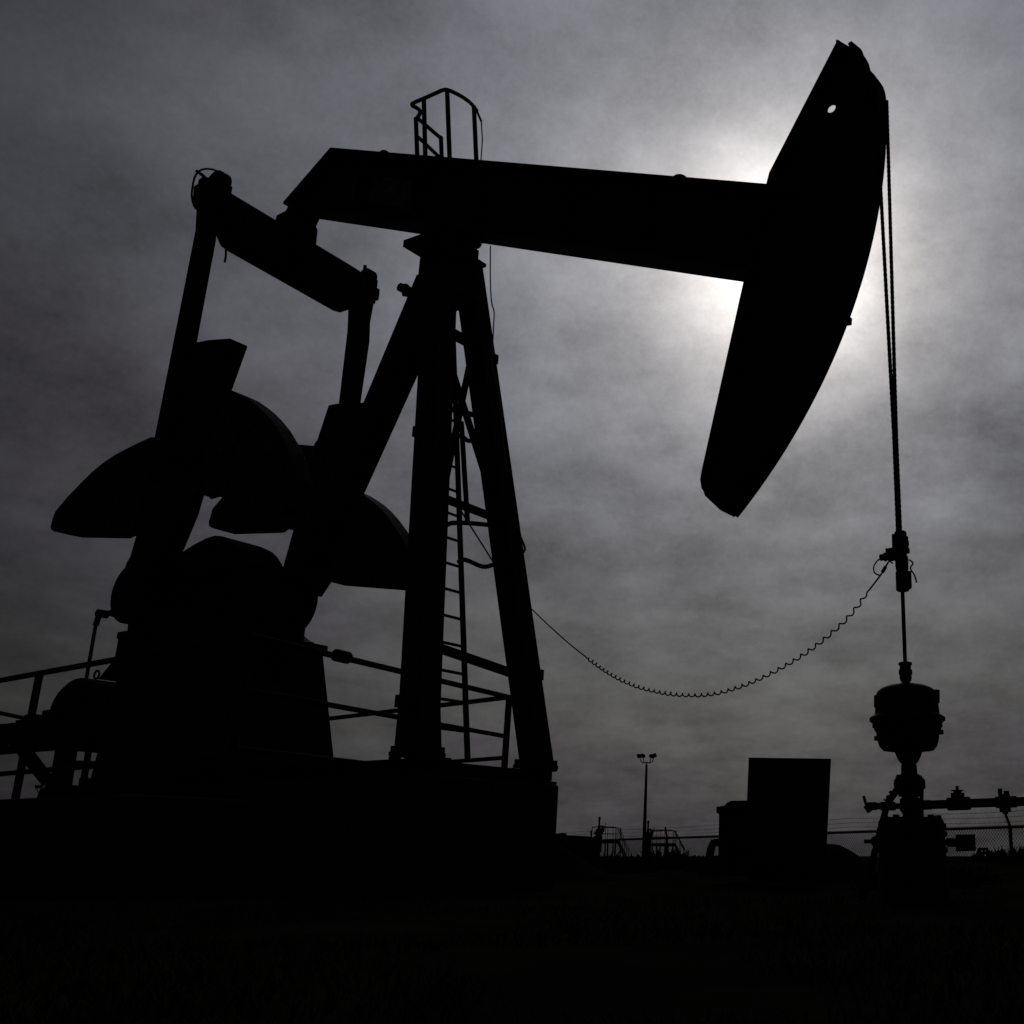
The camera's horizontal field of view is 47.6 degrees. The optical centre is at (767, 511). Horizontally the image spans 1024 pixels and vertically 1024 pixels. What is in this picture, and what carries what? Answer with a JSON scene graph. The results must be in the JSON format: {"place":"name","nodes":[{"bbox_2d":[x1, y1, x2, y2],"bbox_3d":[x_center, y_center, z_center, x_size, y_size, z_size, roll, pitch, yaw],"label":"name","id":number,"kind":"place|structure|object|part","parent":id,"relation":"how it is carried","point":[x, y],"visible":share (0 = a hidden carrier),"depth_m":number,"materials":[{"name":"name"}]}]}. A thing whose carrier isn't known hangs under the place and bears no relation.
{"place":"outdoors","nodes":[
{"label":"outdoors","id":0,"kind":"place"},
{"bbox_2d":[0,856,1023,1023],"bbox_3d":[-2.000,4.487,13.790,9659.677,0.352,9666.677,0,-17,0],"label":"ground","id":1,"kind":"structure","parent":0,"point":[687,977],"depth_m":4.02,"materials":[{"name":"soil"}]},
{"bbox_2d":[35,785,42,791],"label":"floodlight pole","id":2,"kind":"object","parent":1,"relation":"on","point":[38,786],"visible":0.2,"depth_m":72.91,"materials":[{"name":"metal"}]},
{"bbox_2d":[556,833,602,870],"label":"retaining wall","id":3,"kind":"structure","parent":1,"relation":"on","point":[586,848],"depth_m":16.76,"materials":[{"name":"black concrete"}]},
{"bbox_2d":[553,842,622,881],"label":"dirt berm","id":4,"kind":"structure","parent":1,"relation":"on","point":[569,866],"depth_m":15.11,"materials":[{"name":"soil"}]},
{"bbox_2d":[592,817,628,858],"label":"well platform","id":5,"kind":"structure","parent":1,"relation":"on","point":[602,828],"depth_m":44.85,"materials":[{"name":"metal"}]},
{"bbox_2d":[637,753,656,853],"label":"floodlight pole","id":6,"kind":"object","parent":1,"relation":"on","point":[652,756],"visible":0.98,"depth_m":60.17,"materials":[{"name":"metal"}]},
{"bbox_2d":[642,821,684,855],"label":"well platform","id":7,"kind":"structure","parent":1,"relation":"on","point":[648,834],"depth_m":48.50,"materials":[{"name":"metal"}]},
{"bbox_2d":[703,838,718,870],"bbox_3d":[-0.743,4.550,14.768,0.252,0.425,0.204,0,-17,0],"label":"pipe stand","id":8,"kind":"object","parent":1,"relation":"on","point":[711,859],"visible":0.84,"depth_m":14.76,"materials":[{"name":"metal"}]},
{"bbox_2d":[716,800,764,875],"bbox_3d":[-0.345,4.196,14.299,0.619,0.916,0.700,0,-17,0],"label":"transformer box","id":9,"kind":"object","parent":1,"relation":"on","point":[732,836],"visible":0.69,"depth_m":14.00,"materials":[{"name":"black metal"}]},
{"bbox_2d":[744,758,830,869],"bbox_3d":[0.256,3.735,13.753,1.084,1.326,0.615,0,-17,0],"label":"electrical cabinet","id":10,"kind":"object","parent":1,"relation":"on","point":[787,814],"visible":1,"depth_m":13.50,"materials":[{"name":"metal"}]},
{"bbox_3d":[0.247,3.650,13.490,0.978,1.203,0.062,0,-17,0],"label":"cabinet door","id":11,"kind":"part","parent":10,"relation":"part of","materials":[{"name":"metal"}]},
{"bbox_2d":[561,810,1023,861],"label":"chain link fence","id":12,"kind":"object","parent":1,"relation":"on","point":[1009,827],"visible":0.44,"depth_m":29.05,"materials":[{"name":"black metal"}]},
{"bbox_2d":[955,834,975,851],"bbox_3d":[1.622,2.750,9.237,0.196,0.138,0.075,0,-17,0],"label":"notice board","id":13,"kind":"object","parent":12,"relation":"attached to","point":[965,842],"visible":0.94,"depth_m":9.20,"materials":[{"name":"metal"}]},
{"bbox_2d":[747,844,874,883],"bbox_3d":[0.600,4.733,14.970,1.800,0.542,1.900,0,-17,0],"label":"dirt mound","id":14,"kind":"object","parent":1,"relation":"on","point":[844,865],"visible":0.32,"depth_m":14.26,"materials":[{"name":"soil"}]},
{"bbox_2d":[600,845,1023,889],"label":"scrub","id":15,"kind":"object","parent":1,"relation":"on","point":[657,862],"visible":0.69,"depth_m":18.93,"materials":[{"name":"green plant"}]},
{"bbox_2d":[859,661,1023,903],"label":"wellhead","id":16,"kind":"object","parent":1,"relation":"on","point":[909,847],"visible":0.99,"depth_m":8.97,"materials":[{"name":"black paint"}]},
{"bbox_3d":[-11.427,4.908,15.500,15.400,1.293,4.800,-9,-19,28],"label":"raised pad","id":17,"kind":"object","parent":1,"relation":"on","visible":0},
{"bbox_2d":[0,632,511,798],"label":"guard railing","id":18,"kind":"object","parent":17,"relation":"on","point":[335,655],"visible":0.59,"depth_m":11.04,"materials":[{"name":"metal"}]},
{"bbox_2d":[101,774,557,896],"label":"foundation block","id":19,"kind":"structure","parent":17,"relation":"on","point":[427,834],"depth_m":11.04,"materials":[{"name":"concrete"}]},
{"bbox_2d":[0,40,916,797],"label":"pumpjack","id":20,"kind":"object","parent":17,"relation":"on","point":[790,242],"visible":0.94,"depth_m":13.15,"materials":[{"name":"metal"}]},
{"bbox_2d":[532,559,892,697],"bbox_3d":[-0.852,1.245,11.278,5.105,1.315,0.051,-14,-22,38],"label":"coiled cord","id":21,"kind":"object","parent":20,"relation":"hanging from","point":[883,570],"visible":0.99,"depth_m":10.63,"materials":[{"name":"plastic"}]},
{"bbox_2d":[0,887,1023,1023],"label":"grass","id":22,"kind":"structure","parent":0,"point":[91,1015],"depth_m":3.54,"materials":[{"name":"black plant"}]},
{"bbox_2d":[0,0,1023,855],"label":"sky","id":23,"kind":"structure","parent":0,"point":[610,374],"materials":[{"name":"grey"}]}
]}

